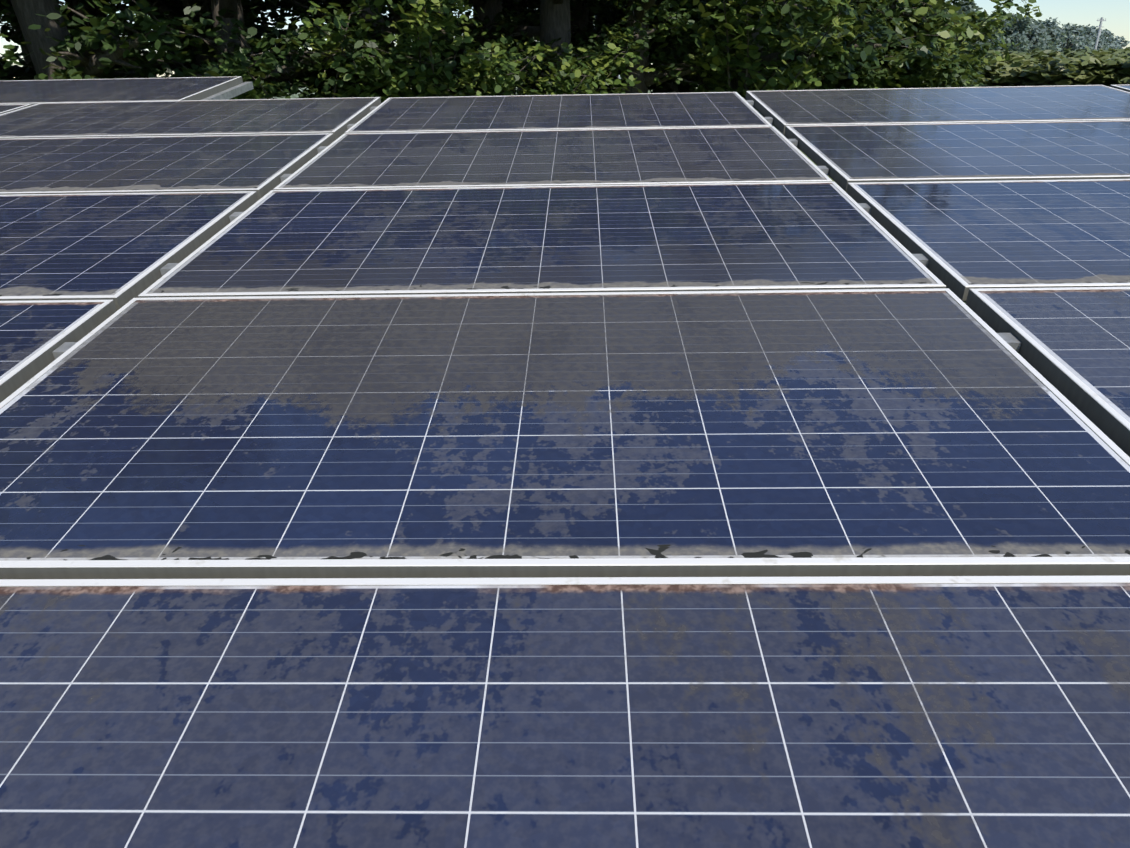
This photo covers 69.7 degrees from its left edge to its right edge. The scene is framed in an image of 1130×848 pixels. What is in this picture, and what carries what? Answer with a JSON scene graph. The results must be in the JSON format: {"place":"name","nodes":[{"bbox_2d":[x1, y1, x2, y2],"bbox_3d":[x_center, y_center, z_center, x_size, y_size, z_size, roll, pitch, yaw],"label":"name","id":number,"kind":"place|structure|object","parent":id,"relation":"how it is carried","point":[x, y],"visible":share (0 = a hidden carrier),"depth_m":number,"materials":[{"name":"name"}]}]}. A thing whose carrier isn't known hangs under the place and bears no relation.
{"place":"outdoors","nodes":[
{"label":"outdoors","id":0,"kind":"place"},
{"bbox_2d":[0,0,1129,77],"label":"sky","id":1,"kind":"structure","parent":0,"point":[1116,13],"materials":[{"name":"white"}]},
{"bbox_2d":[273,75,973,303],"bbox_3d":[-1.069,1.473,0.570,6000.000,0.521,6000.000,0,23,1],"label":"ground","id":2,"kind":"structure","parent":0,"point":[294,95],"depth_m":63.20,"materials":[{"name":"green plant"}]},
{"bbox_2d":[0,33,21,68],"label":"tree","id":3,"kind":"object","parent":2,"relation":"on","point":[9,54],"visible":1,"depth_m":10.30,"materials":[{"name":"green plant"}]},
{"bbox_2d":[0,64,34,80],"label":"shrub","id":4,"kind":"object","parent":2,"relation":"on","point":[3,76],"visible":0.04,"depth_m":15.79,"materials":[{"name":"green plant"}]},
{"bbox_2d":[0,45,35,79],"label":"shrub","id":5,"kind":"object","parent":2,"relation":"on","point":[26,70],"visible":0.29,"depth_m":18.04,"materials":[{"name":"green plant"}]},
{"bbox_2d":[15,0,166,77],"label":"tree","id":6,"kind":"object","parent":2,"relation":"on","point":[20,59],"depth_m":23.78,"materials":[{"name":"green plant"}]},
{"bbox_2d":[0,0,244,79],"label":"tree","id":7,"kind":"object","parent":2,"relation":"on","point":[27,59],"visible":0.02,"depth_m":18.32,"materials":[{"name":"green plant"}]},
{"bbox_2d":[0,0,277,79],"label":"tree","id":8,"kind":"object","parent":2,"relation":"on","point":[44,30],"visible":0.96,"depth_m":11.80,"materials":[{"name":"green plant"}]},
{"bbox_2d":[34,62,290,98],"bbox_3d":[-6.034,-4.612,12.940,3.684,2.140,4.313,0,23,1],"label":"shrub","id":9,"kind":"object","parent":2,"relation":"on","point":[108,75],"visible":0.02,"depth_m":12.08,"materials":[{"name":"green plant"}]},
{"bbox_2d":[58,0,275,78],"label":"tree","id":10,"kind":"object","parent":2,"relation":"on","point":[87,6],"visible":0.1,"depth_m":16.16,"materials":[{"name":"green plant"}]},
{"bbox_2d":[65,0,344,95],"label":"shrub","id":11,"kind":"object","parent":2,"relation":"on","point":[179,3],"visible":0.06,"depth_m":20.07,"materials":[{"name":"green plant"}]},
{"bbox_2d":[87,0,360,93],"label":"tree","id":12,"kind":"object","parent":2,"relation":"on","point":[164,7],"visible":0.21,"depth_m":15.59,"materials":[{"name":"green plant"}]},
{"bbox_2d":[148,0,397,89],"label":"tree","id":13,"kind":"object","parent":2,"relation":"on","point":[277,7],"depth_m":25.24,"materials":[{"name":"green plant"}]},
{"bbox_2d":[109,0,513,102],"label":"shrub","id":14,"kind":"object","parent":2,"relation":"on","point":[208,69],"visible":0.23,"depth_m":12.56,"materials":[{"name":"green plant"}]},
{"bbox_2d":[190,0,451,98],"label":"shrub","id":15,"kind":"object","parent":2,"relation":"on","point":[229,14],"visible":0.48,"depth_m":12.86,"materials":[{"name":"green plant"}]},
{"bbox_2d":[247,0,460,93],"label":"tree","id":16,"kind":"object","parent":2,"relation":"on","point":[267,31],"visible":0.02,"depth_m":21.92,"materials":[{"name":"green plant"}]},
{"bbox_2d":[266,0,518,96],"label":"shrub","id":17,"kind":"object","parent":2,"relation":"on","point":[393,43],"visible":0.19,"depth_m":18.27,"materials":[{"name":"green plant"}]},
{"bbox_2d":[251,0,571,95],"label":"shrub","id":18,"kind":"object","parent":2,"relation":"on","point":[305,4],"visible":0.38,"depth_m":15.02,"materials":[{"name":"green plant"}]},
{"bbox_2d":[307,0,584,100],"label":"shrub","id":19,"kind":"object","parent":2,"relation":"on","point":[422,17],"visible":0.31,"depth_m":13.10,"materials":[{"name":"green plant"}]},
{"bbox_2d":[382,3,536,76],"bbox_3d":[-3.936,-17.390,26.940,9.775,14.058,9.952,0,23,1],"label":"tree","id":20,"kind":"object","parent":2,"relation":"on","point":[442,30],"depth_m":28.18,"materials":[{"name":"green plant"}]},
{"bbox_2d":[318,0,624,95],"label":"shrub","id":21,"kind":"object","parent":2,"relation":"on","point":[491,9],"visible":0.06,"depth_m":17.72,"materials":[{"name":"green plant"}]},
{"bbox_2d":[381,27,654,95],"bbox_3d":[-0.625,-5.908,14.852,5.091,2.472,3.498,-21,31,-39],"label":"shrub","id":22,"kind":"object","parent":2,"relation":"on","point":[589,85],"visible":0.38,"depth_m":14.62,"materials":[{"name":"green plant"}]},
{"bbox_2d":[518,4,539,94],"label":"shrub","id":23,"kind":"object","parent":2,"relation":"on","point":[533,86],"depth_m":30.36,"materials":[{"name":"green plant"}]},
{"bbox_2d":[52,82,1021,359],"bbox_3d":[-0.625,-0.423,3.021,15.352,1.554,6.112,0,23,1],"label":"array mounting rack","id":24,"kind":"object","parent":2,"relation":"on","point":[1012,340],"visible":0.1,"depth_m":2.64,"materials":[{"name":"metal"}]},
{"bbox_2d":[0,104,31,114],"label":"solar panel","id":25,"kind":"object","parent":24,"relation":"on","point":[6,108],"visible":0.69,"depth_m":4.55,"materials":[{"name":"metal"}]},
{"bbox_2d":[0,300,116,402],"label":"solar panel","id":26,"kind":"object","parent":24,"relation":"on","point":[34,334],"visible":0.77,"depth_m":1.83,"materials":[{"name":"glass"}]},
{"bbox_2d":[0,76,242,104],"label":"solar panel","id":27,"kind":"object","parent":24,"relation":"on","point":[33,92],"visible":0.85,"depth_m":5.07,"materials":[{"name":"glass"}]},
{"bbox_2d":[0,191,257,310],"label":"solar panel","id":28,"kind":"object","parent":24,"relation":"on","point":[121,250],"visible":0.84,"depth_m":2.41,"materials":[{"name":"glass"}]},
{"bbox_2d":[0,133,333,199],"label":"solar panel","id":29,"kind":"object","parent":24,"relation":"on","point":[261,164],"visible":0.9,"depth_m":3.27,"materials":[{"name":"glass"}]},
{"bbox_2d":[0,97,380,140],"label":"solar panel","id":30,"kind":"object","parent":24,"relation":"on","point":[335,116],"visible":0.94,"depth_m":4.13,"materials":[{"name":"glass"}]},
{"bbox_2d":[138,182,945,297],"bbox_3d":[-0.059,-0.557,2.397,1.956,0.040,0.992,0,31,1],"label":"solar panel","id":31,"kind":"object","parent":24,"relation":"on","point":[649,238],"visible":0.9,"depth_m":2.27,"materials":[{"name":"glass"}]},
{"bbox_2d":[273,126,831,189],"bbox_3d":[-0.042,-1.069,3.272,1.956,0.040,0.992,0,30,1],"label":"solar panel","id":32,"kind":"object","parent":24,"relation":"on","point":[705,155],"visible":0.85,"depth_m":3.18,"materials":[{"name":"glass"}]},
{"bbox_2d":[345,92,771,132],"bbox_3d":[-0.027,-1.582,4.143,1.956,0.040,0.992,0,30,1],"label":"solar panel","id":33,"kind":"object","parent":24,"relation":"on","point":[561,112],"visible":0.81,"depth_m":4.06,"materials":[{"name":"glass"}]},
{"bbox_2d":[0,575,1129,847],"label":"solar panel","id":34,"kind":"object","parent":24,"relation":"on","point":[636,713],"visible":1,"depth_m":0.88,"materials":[{"name":"glass"}]},
{"bbox_2d":[0,288,1129,578],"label":"solar panel","id":35,"kind":"object","parent":24,"relation":"on","point":[780,434],"visible":0.96,"depth_m":1.35,"materials":[{"name":"glass"}]},
{"bbox_2d":[745,85,1129,133],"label":"solar panel","id":36,"kind":"object","parent":24,"relation":"on","point":[782,108],"visible":0.94,"depth_m":4.04,"materials":[{"name":"glass"}]},
{"bbox_2d":[784,120,1129,191],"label":"solar panel","id":37,"kind":"object","parent":24,"relation":"on","point":[845,155],"visible":0.92,"depth_m":3.17,"materials":[{"name":"glass"}]},
{"bbox_2d":[846,179,1129,301],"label":"solar panel","id":38,"kind":"object","parent":24,"relation":"on","point":[963,237],"visible":0.8,"depth_m":2.33,"materials":[{"name":"glass"}]},
{"bbox_2d":[966,287,1129,456],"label":"solar panel","id":39,"kind":"object","parent":24,"relation":"on","point":[1074,350],"visible":0.92,"depth_m":1.68,"materials":[{"name":"glass"}]},
{"bbox_2d":[1110,84,1129,91],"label":"solar panel","id":40,"kind":"object","parent":24,"relation":"on","point":[1124,87],"visible":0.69,"depth_m":4.43,"materials":[{"name":"glass"}]},
{"bbox_2d":[503,0,618,95],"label":"shrub","id":41,"kind":"object","parent":2,"relation":"on","point":[523,4],"visible":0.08,"depth_m":22.45,"materials":[{"name":"green plant"}]},
{"bbox_2d":[466,0,677,93],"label":"tree","id":42,"kind":"object","parent":2,"relation":"on","point":[580,10],"visible":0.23,"depth_m":20.01,"materials":[{"name":"green plant"}]},
{"bbox_2d":[451,0,708,94],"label":"tree","id":43,"kind":"object","parent":2,"relation":"on","point":[554,21],"visible":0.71,"depth_m":16.12,"materials":[{"name":"green plant"}]},
{"bbox_2d":[517,0,650,91],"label":"tree","id":44,"kind":"object","parent":2,"relation":"on","point":[589,23],"depth_m":25.03,"materials":[{"name":"green plant"}]},
{"bbox_2d":[594,5,626,90],"bbox_3d":[1.410,-18.081,29.900,8.742,12.827,9.044,-17,28,-32],"label":"shrub","id":45,"kind":"object","parent":2,"relation":"on","point":[598,18],"visible":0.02,"depth_m":30.10,"materials":[{"name":"green plant"}]},
{"bbox_2d":[505,0,778,93],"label":"shrub","id":46,"kind":"object","parent":2,"relation":"on","point":[646,79],"visible":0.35,"depth_m":17.99,"materials":[{"name":"green plant"}]},
{"bbox_2d":[600,0,692,92],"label":"shrub","id":47,"kind":"object","parent":2,"relation":"on","point":[682,89],"depth_m":27.73,"materials":[{"name":"green plant"}]},
{"bbox_2d":[594,0,826,92],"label":"tree","id":48,"kind":"object","parent":2,"relation":"on","point":[671,86],"visible":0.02,"depth_m":22.70,"materials":[{"name":"green plant"}]},
{"bbox_2d":[535,0,919,89],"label":"tree","id":49,"kind":"object","parent":2,"relation":"on","point":[861,5],"visible":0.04,"depth_m":20.27,"materials":[{"name":"green plant"}]},
{"bbox_2d":[648,0,885,131],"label":"shrub","id":50,"kind":"object","parent":2,"relation":"on","point":[704,32],"visible":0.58,"depth_m":17.18,"materials":[{"name":"green plant"}]},
{"bbox_2d":[702,1,844,85],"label":"tree","id":51,"kind":"object","parent":2,"relation":"on","point":[777,36],"depth_m":23.51,"materials":[{"name":"green plant"}]},
{"bbox_2d":[650,0,903,92],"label":"shrub","id":52,"kind":"object","parent":2,"relation":"on","point":[823,27],"visible":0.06,"depth_m":20.31,"materials":[{"name":"green plant"}]},
{"bbox_2d":[649,0,949,88],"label":"tree","id":53,"kind":"object","parent":2,"relation":"on","point":[763,14],"visible":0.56,"depth_m":16.93,"materials":[{"name":"green plant"}]},
{"bbox_2d":[765,6,897,89],"bbox_3d":[7.650,-11.117,25.218,4.969,3.341,5.217,10,26,24],"label":"shrub","id":54,"kind":"object","parent":2,"relation":"on","point":[825,82],"visible":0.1,"depth_m":24.93,"materials":[{"name":"green plant"}]},
{"bbox_2d":[764,0,952,89],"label":"tree","id":55,"kind":"object","parent":2,"relation":"on","point":[922,10],"visible":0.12,"depth_m":22.89,"materials":[{"name":"green plant"}]},
{"bbox_2d":[797,4,922,71],"bbox_3d":[9.065,-12.954,28.422,6.683,4.540,6.110,6,25,16],"label":"shrub","id":56,"kind":"object","parent":2,"relation":"on","point":[888,42],"visible":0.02,"depth_m":26.18,"materials":[{"name":"green plant"}]},
{"bbox_2d":[850,0,927,88],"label":"shrub","id":57,"kind":"object","parent":2,"relation":"on","point":[884,40],"depth_m":26.04,"materials":[{"name":"green plant"}]},
{"bbox_2d":[800,0,978,87],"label":"tree","id":58,"kind":"object","parent":2,"relation":"on","point":[955,28],"visible":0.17,"depth_m":24.29,"materials":[{"name":"green plant"}]},
{"bbox_2d":[825,20,971,89],"bbox_3d":[9.871,-11.217,25.820,6.083,3.271,6.665,0,23,1],"label":"shrub","id":59,"kind":"object","parent":2,"relation":"on","point":[867,78],"visible":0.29,"depth_m":25.02,"materials":[{"name":"green plant"}]},
{"bbox_2d":[872,0,976,77],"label":"tree","id":60,"kind":"object","parent":2,"relation":"on","point":[900,11],"visible":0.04,"depth_m":25.20,"materials":[{"name":"green plant"}]},
{"bbox_2d":[861,42,1020,88],"bbox_3d":[11.574,-10.806,25.973,4.933,2.468,4.290,-15,27,-30],"label":"shrub","id":61,"kind":"object","parent":2,"relation":"on","point":[953,71],"visible":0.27,"depth_m":25.08,"materials":[{"name":"green plant"}]},
{"bbox_2d":[839,0,1042,75],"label":"tree","id":62,"kind":"object","parent":2,"relation":"on","point":[999,15],"visible":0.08,"depth_m":26.07,"materials":[{"name":"green plant"}]},
{"bbox_2d":[906,22,997,48],"bbox_3d":[11.212,-12.721,29.132,5.469,3.369,5.865,-16,28,-31],"label":"shrub","id":63,"kind":"object","parent":2,"relation":"on","point":[981,36],"depth_m":27.64,"materials":[{"name":"green plant"}]},
{"bbox_2d":[923,0,995,82],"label":"tree","id":64,"kind":"object","parent":2,"relation":"on","point":[974,17],"visible":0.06,"depth_m":35.79,"materials":[{"name":"green plant"}]},
{"bbox_2d":[952,1,969,45],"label":"tree","id":65,"kind":"object","parent":2,"relation":"on","point":[966,12],"visible":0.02,"depth_m":224.06,"materials":[{"name":"green plant"}]},
{"bbox_2d":[935,35,992,65],"bbox_3d":[13.165,-12.872,29.670,5.583,3.352,3.676,-15,27,-29],"label":"tree","id":66,"kind":"object","parent":2,"relation":"on","point":[958,50],"depth_m":28.03,"materials":[{"name":"green plant"}]},
{"bbox_2d":[956,1,980,41],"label":"tree","id":67,"kind":"object","parent":2,"relation":"on","point":[970,6],"visible":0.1,"depth_m":232.12,"materials":[{"name":"green plant"}]},
{"bbox_2d":[965,5,986,48],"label":"tree","id":68,"kind":"object","parent":2,"relation":"on","point":[976,7],"visible":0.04,"depth_m":234.99,"materials":[{"name":"green plant"}]},
{"bbox_2d":[981,28,1005,50],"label":"tree","id":69,"kind":"object","parent":2,"relation":"on","point":[999,46],"visible":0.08,"depth_m":255.12,"materials":[{"name":"green plant"}]},
{"bbox_2d":[985,50,1003,57],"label":"scrub","id":70,"kind":"object","parent":2,"relation":"on","point":[994,54],"depth_m":70.92,"materials":[{"name":"green plant"}]},
{"bbox_2d":[994,18,1017,50],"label":"tree","id":71,"kind":"object","parent":2,"relation":"on","point":[1008,32],"visible":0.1,"depth_m":267.85,"materials":[{"name":"green plant"}]},
{"bbox_2d":[998,21,1014,50],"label":"tree","id":72,"kind":"object","parent":2,"relation":"on","point":[1006,35],"visible":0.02,"depth_m":269.43,"materials":[{"name":"green plant"}]},
{"bbox_2d":[998,50,1017,54],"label":"scrub","id":73,"kind":"object","parent":2,"relation":"on","point":[1010,52],"visible":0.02,"depth_m":78.60,"materials":[{"name":"green plant"}]},
{"bbox_2d":[976,50,1056,86],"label":"hedge","id":74,"kind":"object","parent":2,"relation":"on","point":[992,74],"visible":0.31,"depth_m":47.99,"materials":[{"name":"green plant"}]},
{"bbox_2d":[1003,14,1032,52],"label":"tree","id":75,"kind":"object","parent":2,"relation":"on","point":[1022,24],"visible":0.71,"depth_m":262.58,"materials":[{"name":"green plant"}]},
{"bbox_2d":[1010,13,1029,51],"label":"tree","id":76,"kind":"object","parent":2,"relation":"on","point":[1013,15],"visible":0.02,"depth_m":277.85,"materials":[{"name":"green plant"}]},
{"bbox_2d":[1018,30,1033,52],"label":"tree","id":77,"kind":"object","parent":2,"relation":"on","point":[1027,33],"depth_m":280.56,"materials":[{"name":"green plant"}]},
{"bbox_2d":[1030,48,1041,53],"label":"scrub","id":78,"kind":"object","parent":2,"relation":"on","point":[1034,50],"visible":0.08,"depth_m":94.69,"materials":[{"name":"green plant"}]},
{"bbox_2d":[1025,23,1051,52],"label":"tree","id":79,"kind":"object","parent":2,"relation":"on","point":[1036,37],"visible":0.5,"depth_m":281.22,"materials":[{"name":"green plant"}]},
{"bbox_2d":[1021,19,1055,53],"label":"tree","id":80,"kind":"object","parent":2,"relation":"on","point":[1042,27],"visible":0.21,"depth_m":284.57,"materials":[{"name":"green plant"}]},
{"bbox_2d":[1039,22,1060,50],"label":"tree","id":81,"kind":"object","parent":2,"relation":"on","point":[1053,29],"visible":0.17,"depth_m":299.08,"materials":[{"name":"green plant"}]},
{"bbox_2d":[1042,17,1066,49],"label":"tree","id":82,"kind":"object","parent":2,"relation":"on","point":[1062,41],"visible":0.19,"depth_m":304.42,"materials":[{"name":"green plant"}]},
{"bbox_2d":[1048,34,1060,49],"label":"tree","id":83,"kind":"object","parent":2,"relation":"on","point":[1053,40],"visible":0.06,"depth_m":304.11,"materials":[{"name":"green plant"}]},
{"bbox_2d":[995,55,1123,85],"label":"hedge","id":84,"kind":"object","parent":2,"relation":"on","point":[1056,72],"visible":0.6,"depth_m":41.09,"materials":[{"name":"green plant"}]},
{"bbox_2d":[1055,26,1085,51],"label":"tree","id":85,"kind":"object","parent":2,"relation":"on","point":[1077,43],"visible":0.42,"depth_m":319.17,"materials":[{"name":"green plant"}]},
{"bbox_2d":[1062,23,1085,49],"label":"tree","id":86,"kind":"object","parent":2,"relation":"on","point":[1074,26],"visible":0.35,"depth_m":326.32,"materials":[{"name":"green plant"}]},
{"bbox_2d":[1024,47,1128,59],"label":"scrub","id":87,"kind":"object","parent":2,"relation":"on","point":[1068,53],"visible":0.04,"depth_m":66.72,"materials":[{"name":"green plant"}]},
{"bbox_2d":[1067,26,1093,50],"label":"tree","id":88,"kind":"object","parent":2,"relation":"on","point":[1086,40],"visible":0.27,"depth_m":329.25,"materials":[{"name":"green plant"}]},
{"bbox_2d":[1078,31,1093,49],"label":"tree","id":89,"kind":"object","parent":2,"relation":"on","point":[1087,35],"visible":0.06,"depth_m":335.92,"materials":[{"name":"green plant"}]},
{"bbox_2d":[1060,46,1116,56],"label":"scrub","id":90,"kind":"object","parent":2,"relation":"on","point":[1109,50],"visible":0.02,"depth_m":72.89,"materials":[{"name":"green plant"}]},
{"bbox_2d":[1085,24,1096,46],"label":"tree","id":91,"kind":"object","parent":2,"relation":"on","point":[1092,32],"visible":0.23,"depth_m":345.60,"materials":[{"name":"green plant"}]},
{"bbox_2d":[1094,17,1105,49],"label":"utility pole","id":92,"kind":"object","parent":2,"relation":"on","point":[1099,32],"visible":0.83,"depth_m":94.47,"materials":[{"name":"concrete"}]},
{"bbox_2d":[1090,36,1109,49],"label":"tree","id":93,"kind":"object","parent":2,"relation":"on","point":[1102,41],"visible":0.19,"depth_m":367.91,"materials":[{"name":"green plant"}]},
{"bbox_2d":[1072,55,1129,86],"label":"hedge","id":94,"kind":"object","parent":2,"relation":"on","point":[1118,77],"visible":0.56,"depth_m":40.44,"materials":[{"name":"green plant"}]},
{"bbox_2d":[1089,26,1112,50],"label":"tree","id":95,"kind":"object","parent":2,"relation":"on","point":[1099,44],"visible":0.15,"depth_m":356.08,"materials":[{"name":"green plant"}]},
{"bbox_2d":[1103,29,1113,49],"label":"tree","id":96,"kind":"object","parent":2,"relation":"on","point":[1107,32],"visible":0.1,"depth_m":380.01,"materials":[{"name":"green plant"}]},
{"bbox_2d":[1092,51,1129,57],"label":"scrub","id":97,"kind":"object","parent":2,"relation":"on","point":[1126,54],"visible":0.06,"depth_m":57.96,"materials":[{"name":"green plant"}]},
{"bbox_2d":[1092,47,1129,56],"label":"scrub","id":98,"kind":"object","parent":2,"relation":"on","point":[1119,52],"visible":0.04,"depth_m":63.65,"materials":[{"name":"green plant"}]},
{"bbox_2d":[1108,35,1119,48],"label":"tree","id":99,"kind":"object","parent":2,"relation":"on","point":[1114,45],"visible":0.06,"depth_m":387.92,"materials":[{"name":"green plant"}]},
{"bbox_2d":[1110,36,1120,48],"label":"tree","id":100,"kind":"object","parent":2,"relation":"on","point":[1117,41],"visible":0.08,"depth_m":396.36,"materials":[{"name":"green plant"}]},
{"bbox_2d":[1116,36,1129,48],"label":"tree","id":101,"kind":"object","parent":2,"relation":"on","point":[1122,44],"visible":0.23,"depth_m":407.58,"materials":[{"name":"green plant"}]}
]}

